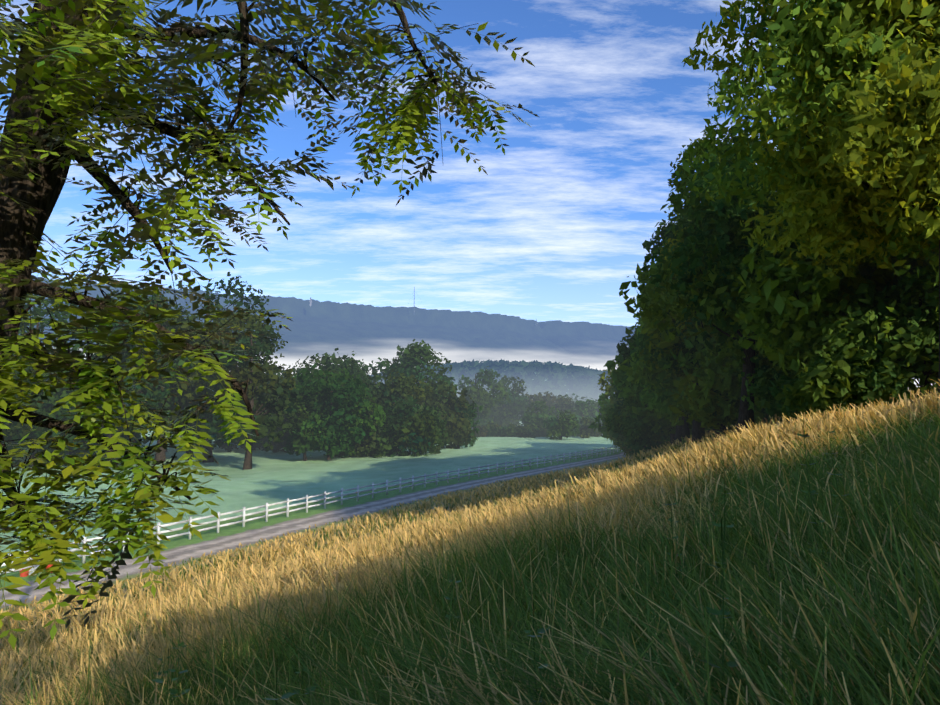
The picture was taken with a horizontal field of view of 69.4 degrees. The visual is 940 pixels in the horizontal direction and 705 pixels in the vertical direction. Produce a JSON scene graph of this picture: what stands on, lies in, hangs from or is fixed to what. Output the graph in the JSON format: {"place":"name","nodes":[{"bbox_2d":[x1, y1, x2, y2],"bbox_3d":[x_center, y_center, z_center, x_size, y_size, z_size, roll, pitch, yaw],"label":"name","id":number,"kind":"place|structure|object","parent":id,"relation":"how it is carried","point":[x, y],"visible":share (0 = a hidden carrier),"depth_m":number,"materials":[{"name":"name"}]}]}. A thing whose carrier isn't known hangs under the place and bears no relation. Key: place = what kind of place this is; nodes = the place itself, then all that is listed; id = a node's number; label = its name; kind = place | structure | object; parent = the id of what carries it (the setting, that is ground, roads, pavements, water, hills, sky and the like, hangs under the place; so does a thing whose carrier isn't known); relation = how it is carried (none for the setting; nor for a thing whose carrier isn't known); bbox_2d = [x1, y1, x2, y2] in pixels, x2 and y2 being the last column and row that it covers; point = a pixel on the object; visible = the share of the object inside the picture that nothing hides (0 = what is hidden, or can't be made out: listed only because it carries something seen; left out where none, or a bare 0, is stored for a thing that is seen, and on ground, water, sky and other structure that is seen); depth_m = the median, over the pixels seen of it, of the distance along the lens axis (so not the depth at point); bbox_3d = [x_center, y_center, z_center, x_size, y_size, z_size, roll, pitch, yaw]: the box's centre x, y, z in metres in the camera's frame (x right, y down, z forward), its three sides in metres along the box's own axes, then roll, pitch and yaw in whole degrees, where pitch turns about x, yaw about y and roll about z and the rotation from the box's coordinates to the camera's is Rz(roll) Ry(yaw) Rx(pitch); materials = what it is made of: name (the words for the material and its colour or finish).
{"place":"outdoors","nodes":[
{"label":"outdoors","id":0,"kind":"place"},
{"bbox_2d":[18,279,636,362],"bbox_3d":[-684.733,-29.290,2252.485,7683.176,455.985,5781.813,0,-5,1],"label":"mountain ridge","id":1,"kind":"structure","parent":0,"point":[321,328],"depth_m":2738.60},
{"bbox_2d":[406,287,414,314],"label":"radio tower","id":2,"kind":"structure","parent":1,"relation":"on","point":[414,301],"depth_m":2804.67,"materials":[{"name":"metal"}]},
{"bbox_2d":[0,0,794,326],"label":"sky","id":3,"kind":"structure","parent":0,"point":[557,222],"materials":[{"name":"blue"}]},
{"bbox_2d":[0,370,939,700],"bbox_3d":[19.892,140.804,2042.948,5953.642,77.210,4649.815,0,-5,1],"label":"terrain","id":4,"kind":"structure","parent":0,"point":[270,476],"depth_m":92.27,"materials":[{"name":"green plant"}]},
{"bbox_2d":[0,0,538,648],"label":"walnut tree","id":5,"kind":"object","parent":4,"relation":"on","point":[64,96],"depth_m":4.11,"materials":[{"name":"green plant"}]},
{"bbox_2d":[0,272,614,469],"bbox_3d":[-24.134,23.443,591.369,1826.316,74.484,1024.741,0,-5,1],"label":"valley trees","id":6,"kind":"object","parent":4,"relation":"on","point":[384,426],"depth_m":118.94,"materials":[{"name":"green plant"}]},
{"bbox_2d":[0,445,621,574],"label":"fence","id":7,"kind":"object","parent":4,"relation":"on","point":[243,521],"visible":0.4,"depth_m":56.05,"materials":[{"name":"white paint"}]},
{"bbox_2d":[0,448,630,634],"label":"gravel lane","id":8,"kind":"structure","parent":4,"relation":"on","point":[225,538],"depth_m":48.13,"materials":[{"name":"grey gravel"}]},
{"bbox_2d":[19,569,28,576],"bbox_3d":[-22.154,10.914,33.743,0.481,0.400,0.448,0,-5,1],"label":"red bucket","id":9,"kind":"object","parent":8,"relation":"on","point":[23,574],"visible":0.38,"depth_m":33.58,"materials":[{"name":"plastic"}]},
{"bbox_2d":[29,566,37,575],"bbox_3d":[-21.851,10.927,33.940,0.481,0.400,0.448,0,-5,1],"label":"white bucket","id":10,"kind":"object","parent":8,"relation":"on","point":[31,569],"visible":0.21,"depth_m":33.76,"materials":[{"name":"plastic"}]},
{"bbox_2d":[0,380,939,704],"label":"grass","id":11,"kind":"structure","parent":4,"relation":"on","point":[784,640],"depth_m":6.09,"materials":[{"name":"green plant"}]},
{"bbox_2d":[588,0,939,455],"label":"trees","id":12,"kind":"object","parent":4,"relation":"on","point":[859,273],"depth_m":33.18,"materials":[{"name":"green plant"}]},
{"bbox_2d":[368,359,609,399],"bbox_3d":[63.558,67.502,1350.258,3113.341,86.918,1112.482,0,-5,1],"label":"forest hill","id":13,"kind":"structure","parent":0,"point":[559,379],"depth_m":1006.71,"materials":[{"name":"green plant"}]},
{"bbox_2d":[71,349,931,388],"bbox_3d":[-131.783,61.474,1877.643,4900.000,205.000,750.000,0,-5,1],"label":"fog bank","id":14,"kind":"structure","parent":0,"point":[452,356],"depth_m":1895.04,"materials":[{"name":"white"}]},
{"bbox_2d":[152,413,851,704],"bbox_3d":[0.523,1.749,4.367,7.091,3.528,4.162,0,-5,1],"label":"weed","id":15,"kind":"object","parent":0,"point":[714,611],"depth_m":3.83,"materials":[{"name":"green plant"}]}
]}

